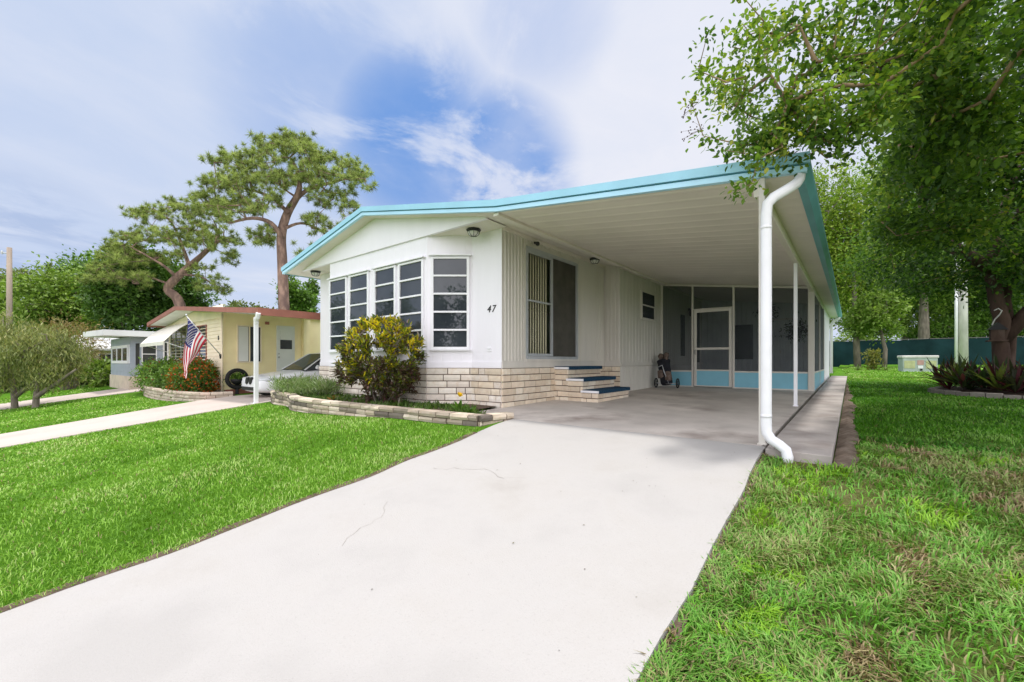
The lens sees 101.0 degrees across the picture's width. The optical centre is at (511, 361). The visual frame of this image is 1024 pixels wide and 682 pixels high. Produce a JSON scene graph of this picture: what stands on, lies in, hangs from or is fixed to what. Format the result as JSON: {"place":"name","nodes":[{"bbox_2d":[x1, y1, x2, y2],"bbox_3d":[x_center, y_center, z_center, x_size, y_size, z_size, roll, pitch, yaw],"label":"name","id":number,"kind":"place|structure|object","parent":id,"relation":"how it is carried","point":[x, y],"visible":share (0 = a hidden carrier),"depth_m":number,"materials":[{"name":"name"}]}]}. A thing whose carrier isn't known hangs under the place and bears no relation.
{"place":"outdoors","nodes":[
{"label":"outdoors","id":0,"kind":"place"},
{"bbox_2d":[0,388,143,409],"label":"neighbour path","id":1,"kind":"structure","parent":0,"point":[74,397],"depth_m":18.49,"materials":[{"name":"beige concrete"}]},
{"bbox_2d":[0,394,270,447],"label":"neighbour driveway","id":2,"kind":"structure","parent":0,"point":[33,435],"depth_m":10.22,"materials":[{"name":"white concrete"}]},
{"bbox_2d":[242,353,319,394],"bbox_3d":[-6.198,0.400,14.018,2.000,1.419,4.593,0,0,39],"label":"parked car","id":3,"kind":"object","parent":2,"relation":"on","point":[308,364],"visible":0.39,"depth_m":12.73,"materials":[{"name":"white metal"}]},
{"bbox_2d":[0,419,765,681],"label":"driveway","id":4,"kind":"structure","parent":0,"point":[423,568],"depth_m":2.44,"materials":[{"name":"concrete"}]},
{"bbox_2d":[0,0,1021,363],"label":"sky","id":5,"kind":"structure","parent":0,"point":[106,105],"materials":[{"name":"blue"}]},
{"bbox_2d":[0,364,1023,681],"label":"lawn","id":6,"kind":"structure","parent":0,"point":[846,500],"depth_m":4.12,"materials":[{"name":"green plant"}]},
{"bbox_2d":[1,247,12,389],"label":"utility pole","id":7,"kind":"object","parent":6,"relation":"on","point":[9,289],"visible":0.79,"depth_m":26.92,"materials":[{"name":"wood"}]},
{"bbox_2d":[0,279,25,340],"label":"broadleaf tree","id":8,"kind":"object","parent":6,"relation":"on","point":[2,301],"visible":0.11,"depth_m":35.53,"materials":[{"name":"green plant"}]},
{"bbox_2d":[0,265,41,301],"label":"broadleaf tree","id":9,"kind":"object","parent":6,"relation":"on","point":[14,271],"visible":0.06,"depth_m":58.35,"materials":[{"name":"green plant"}]},
{"bbox_2d":[0,357,49,391],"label":"shrub","id":10,"kind":"object","parent":6,"relation":"on","point":[18,381],"visible":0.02,"depth_m":26.20,"materials":[{"name":"green plant"}]},
{"bbox_2d":[0,308,67,408],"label":"olive tree","id":11,"kind":"object","parent":6,"relation":"on","point":[13,394],"visible":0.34,"depth_m":16.27,"materials":[{"name":"green plant"}]},
{"bbox_2d":[0,361,67,392],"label":"shrub","id":12,"kind":"object","parent":6,"relation":"on","point":[22,380],"visible":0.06,"depth_m":26.71,"materials":[{"name":"green plant"}]},
{"bbox_2d":[0,316,98,407],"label":"olive tree","id":13,"kind":"object","parent":6,"relation":"on","point":[55,352],"visible":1,"depth_m":15.75,"materials":[{"name":"green plant"}]},
{"bbox_2d":[0,251,101,337],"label":"broadleaf tree","id":14,"kind":"object","parent":6,"relation":"on","point":[41,293],"visible":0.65,"depth_m":32.87,"materials":[{"name":"green plant"}]},
{"bbox_2d":[43,262,61,276],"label":"broadleaf tree","id":15,"kind":"object","parent":6,"relation":"on","point":[50,264],"visible":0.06,"depth_m":51.38,"materials":[{"name":"green plant"}]},
{"bbox_2d":[13,312,113,390],"bbox_3d":[-25.079,-0.476,24.101,4.445,5.064,4.762,0,0,39],"label":"shrub","id":16,"kind":"object","parent":6,"relation":"on","point":[83,343],"visible":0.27,"depth_m":24.08,"materials":[{"name":"green plant"}]},
{"bbox_2d":[39,243,110,329],"bbox_3d":[-37.846,-4.573,37.789,7.956,12.468,6.911,0,0,39],"label":"broadleaf tree","id":17,"kind":"object","parent":6,"relation":"on","point":[74,261],"visible":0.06,"depth_m":35.94,"materials":[{"name":"green plant"}]},
{"bbox_2d":[66,367,87,385],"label":"shrub","id":18,"kind":"object","parent":6,"relation":"on","point":[82,383],"visible":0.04,"depth_m":26.39,"materials":[{"name":"green plant"}]},
{"bbox_2d":[75,356,110,387],"bbox_3d":[-23.181,0.823,23.978,2.069,2.345,2.132,0,0,0],"label":"shrub","id":19,"kind":"object","parent":6,"relation":"on","point":[102,378],"visible":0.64,"depth_m":23.55,"materials":[{"name":"green plant"}]},
{"bbox_2d":[75,335,117,385],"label":"cottage","id":20,"kind":"structure","parent":6,"relation":"on","point":[108,355],"depth_m":26.38,"materials":[{"name":"white"}]},
{"bbox_2d":[99,354,110,370],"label":"window","id":21,"kind":"structure","parent":20,"relation":"in","point":[108,355],"depth_m":26.31,"materials":[{"name":"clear glass"}]},
{"bbox_2d":[83,329,168,389],"bbox_3d":[-17.159,-0.055,24.882,6.400,3.050,10.800,0,0,39],"label":"mobile home","id":22,"kind":"object","parent":6,"relation":"on","point":[127,350],"visible":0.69,"depth_m":20.34,"materials":[{"name":"grey metal"}]},
{"bbox_2d":[111,345,127,363],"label":"window","id":23,"kind":"structure","parent":22,"relation":"in","point":[119,354],"depth_m":21.28,"materials":[{"name":"white glass"}]},
{"bbox_2d":[128,344,129,363],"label":"window","id":24,"kind":"structure","parent":22,"relation":"in","point":[129,344],"depth_m":19.86,"materials":[{"name":"white glass"}]},
{"bbox_2d":[134,342,140,365],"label":"window","id":25,"kind":"structure","parent":22,"relation":"in","point":[137,349],"depth_m":19.99,"materials":[{"name":"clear glass"}]},
{"bbox_2d":[141,346,156,364],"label":"window","id":26,"kind":"structure","parent":22,"relation":"in","point":[146,352],"depth_m":20.31,"materials":[{"name":"white glass"}]},
{"bbox_2d":[163,342,168,359],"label":"window","id":27,"kind":"structure","parent":22,"relation":"in","point":[165,347],"depth_m":20.82,"materials":[{"name":"white glass"}]},
{"bbox_2d":[69,238,198,331],"bbox_3d":[-28.933,-4.052,32.774,8.519,11.256,7.727,0,0,39],"label":"broadleaf tree","id":28,"kind":"object","parent":6,"relation":"on","point":[129,307],"visible":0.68,"depth_m":30.77,"materials":[{"name":"green plant"}]},
{"bbox_2d":[73,194,247,306],"bbox_3d":[-24.470,-5.539,29.377,13.873,13.870,7.396,0,0,18],"label":"pine tree","id":29,"kind":"object","parent":6,"relation":"on","point":[124,257],"visible":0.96,"depth_m":28.56,"materials":[{"name":"green plant"}]},
{"bbox_2d":[137,247,226,330],"bbox_3d":[-27.649,-3.897,35.052,6.187,10.865,6.156,0,0,39],"label":"broadleaf tree","id":30,"kind":"object","parent":6,"relation":"on","point":[199,297],"visible":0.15,"depth_m":34.76,"materials":[{"name":"green plant"}]},
{"bbox_2d":[143,384,234,400],"bbox_3d":[-12.304,1.139,15.367,8.287,0.410,1.347,0,0,39],"label":"planter bed","id":31,"kind":"object","parent":6,"relation":"on","point":[157,393],"visible":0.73,"depth_m":13.21,"materials":[{"name":"stone"}]},
{"bbox_2d":[129,355,181,393],"bbox_3d":[-13.678,0.679,16.435,5.880,1.899,1.788,0,0,39],"label":"flowering bush","id":32,"kind":"object","parent":31,"relation":"in","point":[152,374],"visible":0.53,"depth_m":16.03,"materials":[{"name":"green plant"}]},
{"bbox_2d":[160,354,224,397],"bbox_3d":[-10.806,0.597,14.250,2.993,1.940,1.796,0,0,39],"label":"flowering bush","id":33,"kind":"object","parent":31,"relation":"in","point":[202,375],"visible":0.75,"depth_m":13.78,"materials":[{"name":"green plant"}]},
{"bbox_2d":[140,304,319,403],"bbox_3d":[-6.766,-0.440,19.654,11.871,3.160,14.125,0,0,39],"label":"mobile home","id":34,"kind":"object","parent":6,"relation":"on","point":[254,341],"visible":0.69,"depth_m":15.16,"materials":[{"name":"yellow"}]},
{"bbox_2d":[170,327,186,361],"bbox_3d":[-13.742,-0.655,17.401,2.300,1.450,0.032,0,0,39],"label":"window","id":35,"kind":"structure","parent":34,"relation":"in","point":[173,349],"depth_m":17.51,"materials":[{"name":"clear glass"}]},
{"bbox_2d":[195,324,206,361],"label":"window","id":36,"kind":"structure","parent":34,"relation":"in","point":[200,327],"depth_m":15.41,"materials":[{"name":"white glass"}]},
{"bbox_2d":[183,314,220,378],"bbox_3d":[-9.975,-0.472,13.639,0.182,2.057,1.053,0,0,39],"label":"flag","id":37,"kind":"object","parent":34,"relation":"attached to","point":[196,340],"visible":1,"depth_m":13.39,"materials":[{"name":"fabric"}]},
{"bbox_2d":[237,325,261,362],"bbox_3d":[-9.193,-0.610,14.795,0.032,1.300,0.780,0,0,39],"label":"window","id":38,"kind":"structure","parent":34,"relation":"in","point":[245,333],"depth_m":14.72,"materials":[{"name":"white glass"}]},
{"bbox_2d":[276,325,294,370],"bbox_3d":[-8.418,-0.215,15.724,0.078,2.210,0.640,0,0,39],"label":"door","id":39,"kind":"structure","parent":34,"relation":"in","point":[285,335],"depth_m":15.69,"materials":[{"name":"white wood"}]},
{"bbox_2d":[225,368,247,394],"bbox_3d":[-9.198,0.683,14.217,0.618,0.913,0.570,0,0,-2],"label":"ring planter","id":40,"kind":"object","parent":6,"relation":"on","point":[237,381],"visible":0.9,"depth_m":14.10,"materials":[{"name":"rubber"}]},
{"bbox_2d":[219,299,277,308],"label":"broadleaf tree","id":41,"kind":"object","parent":6,"relation":"on","point":[233,303],"visible":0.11,"depth_m":58.20,"materials":[{"name":"green plant"}]},
{"bbox_2d":[184,125,378,309],"bbox_3d":[-13.170,-6.772,25.130,12.517,16.113,8.525,0,0,39],"label":"pine tree","id":42,"kind":"object","parent":6,"relation":"on","point":[316,160],"visible":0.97,"depth_m":24.43,"materials":[{"name":"green plant"}]},
{"bbox_2d":[268,275,319,312],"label":"broadleaf tree","id":43,"kind":"object","parent":6,"relation":"on","point":[303,299],"visible":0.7,"depth_m":40.87,"materials":[{"name":"green plant"}]},
{"bbox_2d":[302,278,319,304],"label":"broadleaf tree","id":44,"kind":"object","parent":6,"relation":"on","point":[309,284],"visible":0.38,"depth_m":47.59,"materials":[{"name":"green plant"}]},
{"bbox_2d":[0,432,767,679],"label":"soil edge","id":45,"kind":"object","parent":6,"relation":"on","point":[239,523],"visible":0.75,"depth_m":2.95,"materials":[{"name":"brown soil"}]},
{"bbox_2d":[270,390,513,426],"bbox_3d":[-3.022,0.899,8.551,7.905,0.340,1.738,0,0,39],"label":"planter bed","id":46,"kind":"object","parent":6,"relation":"on","point":[295,402],"visible":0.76,"depth_m":6.94,"materials":[{"name":"stone"}]},
{"bbox_2d":[267,372,345,394],"bbox_3d":[-4.831,0.511,9.956,2.718,0.590,1.295,0,0,39],"label":"sage shrub","id":47,"kind":"object","parent":46,"relation":"in","point":[304,384],"visible":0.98,"depth_m":9.53,"materials":[{"name":"green plant"}]},
{"bbox_2d":[326,394,338,400],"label":"leafy plant","id":48,"kind":"object","parent":46,"relation":"in","point":[334,397],"visible":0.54,"depth_m":8.15,"materials":[{"name":"green plant"}]},
{"bbox_2d":[331,313,429,403],"bbox_3d":[-2.485,-0.026,7.830,2.304,1.762,1.310,0,0,39],"label":"croton shrub","id":49,"kind":"object","parent":46,"relation":"in","point":[404,374],"visible":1,"depth_m":7.45,"materials":[{"name":"green plant"}]},
{"bbox_2d":[281,390,486,413],"bbox_3d":[-3.086,0.726,8.434,7.229,0.148,1.093,0,0,39],"label":"ground cover","id":50,"kind":"object","parent":46,"relation":"on","point":[420,405],"visible":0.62,"depth_m":7.42,"materials":[{"name":"green plant"}]},
{"bbox_2d":[447,392,479,412],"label":"lily","id":51,"kind":"object","parent":46,"relation":"in","point":[458,407],"visible":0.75,"depth_m":6.39,"materials":[{"name":"green plant"}]},
{"bbox_2d":[281,151,841,462],"bbox_3d":[3.650,-1.095,13.946,11.190,4.100,17.368,0,0,39],"label":"mobile home","id":52,"kind":"object","parent":6,"relation":"on","point":[605,291],"visible":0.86,"depth_m":8.12,"materials":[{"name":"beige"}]},
{"bbox_2d":[327,274,347,352],"bbox_3d":[-4.039,-1.083,9.768,0.850,1.743,0.075,0,0,39],"label":"window","id":53,"kind":"structure","parent":52,"relation":"in","point":[338,286],"depth_m":9.79,"materials":[{"name":"white glass"}]},
{"bbox_2d":[346,269,370,351],"bbox_3d":[-3.361,-1.083,9.223,0.850,1.743,0.075,0,0,39],"label":"window","id":54,"kind":"structure","parent":52,"relation":"in","point":[359,281],"depth_m":9.23,"materials":[{"name":"white glass"}]},
{"bbox_2d":[371,262,396,350],"bbox_3d":[-2.613,-1.083,8.622,0.830,1.743,0.075,0,0,39],"label":"window","id":55,"kind":"structure","parent":52,"relation":"in","point":[384,276],"depth_m":8.63,"materials":[{"name":"white glass"}]},
{"bbox_2d":[395,256,425,350],"bbox_3d":[-1.954,-1.083,8.092,0.840,1.743,0.075,0,0,39],"label":"window","id":56,"kind":"structure","parent":52,"relation":"in","point":[410,271],"depth_m":8.08,"materials":[{"name":"white glass"}]},
{"bbox_2d":[428,254,471,350],"bbox_3d":[-1.144,-1.089,7.795,0.791,1.773,0.075,0,0,0],"label":"window","id":57,"kind":"structure","parent":52,"relation":"in","point":[450,273],"depth_m":7.82,"materials":[{"name":"white glass"}]},
{"bbox_2d":[526,246,577,358],"bbox_3d":[0.812,-1.110,8.688,0.165,2.130,1.940,0,0,39],"label":"sliding door","id":58,"kind":"structure","parent":52,"relation":"in","point":[563,303],"depth_m":8.77,"materials":[{"name":"glass"}]},
{"bbox_2d":[641,290,655,321],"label":"window","id":59,"kind":"structure","parent":52,"relation":"in","point":[648,300],"depth_m":11.54,"materials":[{"name":"white glass"}]},
{"bbox_2d":[681,314,684,355],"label":"window","id":60,"kind":"structure","parent":52,"relation":"in","point":[682,316],"depth_m":13.82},
{"bbox_2d":[697,313,699,361],"bbox_3d":[6.526,-0.840,15.013,0.035,1.880,0.900,0,0,39],"label":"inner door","id":61,"kind":"structure","parent":52,"relation":"in","point":[698,314],"depth_m":15.23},
{"bbox_2d":[693,306,731,386],"bbox_3d":[5.450,-0.387,11.480,0.985,2.146,0.055,0,0,39],"label":"screen door","id":62,"kind":"structure","parent":52,"relation":"in","point":[702,377],"depth_m":11.45,"materials":[{"name":"beige"}]},
{"bbox_2d":[735,324,752,358],"bbox_3d":[8.114,-0.680,14.782,0.550,1.200,0.030,0,0,39],"label":"window","id":63,"kind":"structure","parent":52,"relation":"in","point":[743,333],"depth_m":14.76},
{"bbox_2d":[753,304,779,318],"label":"hanging plant","id":64,"kind":"object","parent":52,"relation":"hanging from","point":[773,313],"visible":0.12,"depth_m":11.24,"materials":[{"name":"green plant"}]},
{"bbox_2d":[772,318,793,352],"bbox_3d":[8.975,-0.385,14.057,0.700,2.110,0.080,0,0,39],"label":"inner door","id":65,"kind":"structure","parent":52,"relation":"in","point":[777,318],"depth_m":14.05,"materials":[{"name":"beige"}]},
{"bbox_2d":[775,312,816,343],"bbox_3d":[7.262,-1.140,10.762,0.924,1.480,0.732,0,0,-19],"label":"hanging plant","id":66,"kind":"object","parent":52,"relation":"hanging from","point":[800,330],"visible":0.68,"depth_m":10.71,"materials":[{"name":"green plant"}]},
{"bbox_2d":[833,384,859,468],"bbox_3d":[6.488,0.775,8.115,0.195,0.249,11.800,0,0,39],"label":"dirt strip","id":67,"kind":"object","parent":6,"relation":"on","point":[845,453],"visible":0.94,"depth_m":4.73,"materials":[{"name":"brown soil"}]},
{"bbox_2d":[833,331,887,341],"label":"shrub","id":68,"kind":"object","parent":6,"relation":"on","point":[847,337],"visible":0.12,"depth_m":33.19,"materials":[{"name":"green plant"}]},
{"bbox_2d":[813,157,913,366],"bbox_3d":[21.347,-6.142,26.840,6.991,13.373,6.683,0,0,39],"label":"broadleaf tree","id":69,"kind":"object","parent":6,"relation":"on","point":[835,224],"visible":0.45,"depth_m":26.21,"materials":[{"name":"green plant"}]},
{"bbox_2d":[829,245,914,334],"bbox_3d":[31.302,-6.102,38.073,7.476,12.774,7.205,0,0,39],"label":"broadleaf tree","id":70,"kind":"object","parent":6,"relation":"on","point":[845,304],"visible":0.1,"depth_m":37.13,"materials":[{"name":"green plant"}]},
{"bbox_2d":[861,347,883,369],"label":"shrub","id":71,"kind":"object","parent":6,"relation":"on","point":[873,355],"visible":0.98,"depth_m":21.85,"materials":[{"name":"green plant"}]},
{"bbox_2d":[837,283,915,366],"bbox_3d":[22.466,-2.223,25.895,3.506,5.539,4.097,0,0,24],"label":"broadleaf tree","id":72,"kind":"object","parent":6,"relation":"on","point":[870,316],"visible":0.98,"depth_m":25.47,"materials":[{"name":"green plant"}]},
{"bbox_2d":[838,270,979,338],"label":"broadleaf tree","id":73,"kind":"object","parent":6,"relation":"on","point":[934,308],"visible":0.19,"depth_m":45.16,"materials":[{"name":"green plant"}]},
{"bbox_2d":[831,145,992,338],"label":"broadleaf tree","id":74,"kind":"object","parent":6,"relation":"on","point":[862,164],"visible":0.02,"depth_m":65.13,"materials":[{"name":"green plant"}]},
{"bbox_2d":[897,355,938,371],"bbox_3d":[19.102,0.150,19.908,1.331,0.860,0.864,0,0,30],"label":"utility box","id":75,"kind":"object","parent":6,"relation":"on","point":[913,363],"visible":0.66,"depth_m":19.62,"materials":[{"name":"paint"}]},
{"bbox_2d":[829,336,1023,366],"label":"fence","id":76,"kind":"object","parent":6,"relation":"on","point":[843,351],"visible":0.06,"depth_m":29.85,"materials":[{"name":"teal metal"}]},
{"bbox_2d":[873,182,994,339],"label":"broadleaf tree","id":77,"kind":"object","parent":6,"relation":"on","point":[923,326],"depth_m":43.66,"materials":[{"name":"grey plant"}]},
{"bbox_2d":[922,365,958,389],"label":"bromeliad","id":78,"kind":"object","parent":6,"relation":"on","point":[944,384],"visible":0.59,"depth_m":9.76,"materials":[{"name":"brown plant"}]},
{"bbox_2d":[898,305,992,338],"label":"broadleaf tree","id":79,"kind":"object","parent":6,"relation":"on","point":[943,327],"visible":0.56,"depth_m":45.34,"materials":[{"name":"green plant"}]},
{"bbox_2d":[954,259,968,363],"bbox_3d":[26.884,-4.080,25.270,0.612,9.200,0.474,0,0,39],"label":"utility pole","id":80,"kind":"object","parent":6,"relation":"on","point":[960,330],"visible":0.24,"depth_m":25.15,"materials":[{"name":"concrete"}]},
{"bbox_2d":[913,295,1023,323],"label":"broadleaf tree","id":81,"kind":"object","parent":6,"relation":"on","point":[1015,308],"visible":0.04,"depth_m":46.73,"materials":[{"name":"green plant"}]},
{"bbox_2d":[928,386,1023,399],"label":"tree bed","id":82,"kind":"object","parent":6,"relation":"on","point":[966,392],"visible":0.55,"depth_m":8.91,"materials":[{"name":"stone"}]},
{"bbox_2d":[677,0,1023,390],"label":"crape myrtle","id":83,"kind":"object","parent":82,"relation":"in","point":[948,131],"visible":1,"depth_m":4.34,"materials":[{"name":"green plant"}]},
{"bbox_2d":[985,308,1008,341],"bbox_3d":[10.429,-0.786,9.083,0.300,0.711,0.232,0,0,39],"label":"bird feeder","id":84,"kind":"object","parent":83,"relation":"hanging from","point":[997,331],"visible":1,"depth_m":9.03,"materials":[{"name":"brown wood"}]},
{"bbox_2d":[925,357,972,381],"bbox_3d":[10.276,0.186,10.050,0.912,0.659,0.974,0,0,39],"label":"bromeliad","id":85,"kind":"object","parent":82,"relation":"in","point":[942,367],"visible":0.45,"depth_m":9.97,"materials":[{"name":"green plant"}]},
{"bbox_2d":[916,354,981,377],"bbox_3d":[10.542,0.145,10.284,1.055,0.687,0.992,0,0,-9],"label":"bromeliad","id":86,"kind":"object","parent":82,"relation":"in","point":[951,361],"visible":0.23,"depth_m":10.02,"materials":[{"name":"green plant"}]},
{"bbox_2d":[913,357,994,385],"bbox_3d":[9.803,0.210,9.350,1.120,0.652,0.878,0,0,25],"label":"bromeliad","id":87,"kind":"object","parent":82,"relation":"in","point":[951,372],"visible":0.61,"depth_m":9.32,"materials":[{"name":"green plant"}]},
{"bbox_2d":[934,360,984,389],"bbox_3d":[10.965,0.314,10.026,1.100,0.749,1.196,0,0,23],"label":"bromeliad","id":88,"kind":"object","parent":82,"relation":"in","point":[970,387],"visible":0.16,"depth_m":10.06,"materials":[{"name":"green plant"}]},
{"bbox_2d":[924,354,996,387],"bbox_3d":[9.608,0.192,9.150,1.022,0.770,1.277,0,0,11],"label":"bromeliad","id":89,"kind":"object","parent":82,"relation":"in","point":[962,379],"visible":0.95,"depth_m":9.04,"materials":[{"name":"green plant"}]},
{"bbox_2d":[958,363,1008,388],"bbox_3d":[9.917,0.292,8.919,0.961,0.578,0.922,0,0,-33],"label":"bromeliad","id":90,"kind":"object","parent":82,"relation":"in","point":[981,383],"visible":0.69,"depth_m":8.88,"materials":[{"name":"green plant"}]},
{"bbox_2d":[967,354,1014,382],"bbox_3d":[10.207,0.162,8.951,0.875,0.701,1.104,0,0,-15],"label":"bromeliad","id":91,"kind":"object","parent":82,"relation":"in","point":[995,361],"visible":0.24,"depth_m":8.86,"materials":[{"name":"green plant"}]},
{"bbox_2d":[963,356,1020,390],"bbox_3d":[10.044,0.242,8.662,1.216,0.723,1.329,0,0,39],"label":"bromeliad","id":92,"kind":"object","parent":82,"relation":"in","point":[1002,370],"visible":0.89,"depth_m":8.60,"materials":[{"name":"green plant"}]},
{"bbox_2d":[986,366,1023,392],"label":"bromeliad","id":93,"kind":"object","parent":82,"relation":"in","point":[1017,386],"visible":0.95,"depth_m":8.29,"materials":[{"name":"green plant"}]},
{"bbox_2d":[965,360,992,385],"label":"bromeliad","id":94,"kind":"object","parent":6,"relation":"on","point":[977,370],"visible":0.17,"depth_m":9.29,"materials":[{"name":"green plant"}]},
{"bbox_2d":[941,265,1023,325],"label":"broadleaf tree","id":95,"kind":"object","parent":6,"relation":"on","point":[983,302],"visible":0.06,"depth_m":44.61,"materials":[{"name":"green plant"}]},
{"bbox_2d":[948,304,1023,337],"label":"broadleaf tree","id":96,"kind":"object","parent":6,"relation":"on","point":[1020,333],"visible":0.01,"depth_m":48.70,"materials":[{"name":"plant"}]},
{"bbox_2d":[988,358,1023,391],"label":"bromeliad","id":97,"kind":"object","parent":6,"relation":"on","point":[1012,367],"visible":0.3,"depth_m":8.51,"materials":[{"name":"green plant"}]},
{"bbox_2d":[988,291,1023,335],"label":"broadleaf tree","id":98,"kind":"object","parent":6,"relation":"on","point":[1016,311],"visible":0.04,"depth_m":49.77,"materials":[{"name":"green plant"}]},
{"bbox_2d":[482,381,823,447],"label":"carport floor","id":99,"kind":"structure","parent":0,"point":[726,414],"depth_m":6.60,"materials":[{"name":"concrete"}]},
{"bbox_2d":[654,352,679,387],"bbox_3d":[4.216,0.232,11.492,0.594,0.974,0.520,0,0,39],"label":"golf bag","id":100,"kind":"object","parent":99,"relation":"on","point":[664,371],"visible":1,"depth_m":11.44,"materials":[{"name":"fabric"}]},
{"bbox_2d":[765,376,846,465],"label":"side path","id":101,"kind":"structure","parent":0,"point":[809,432],"depth_m":5.05,"materials":[{"name":"concrete"}]}
]}

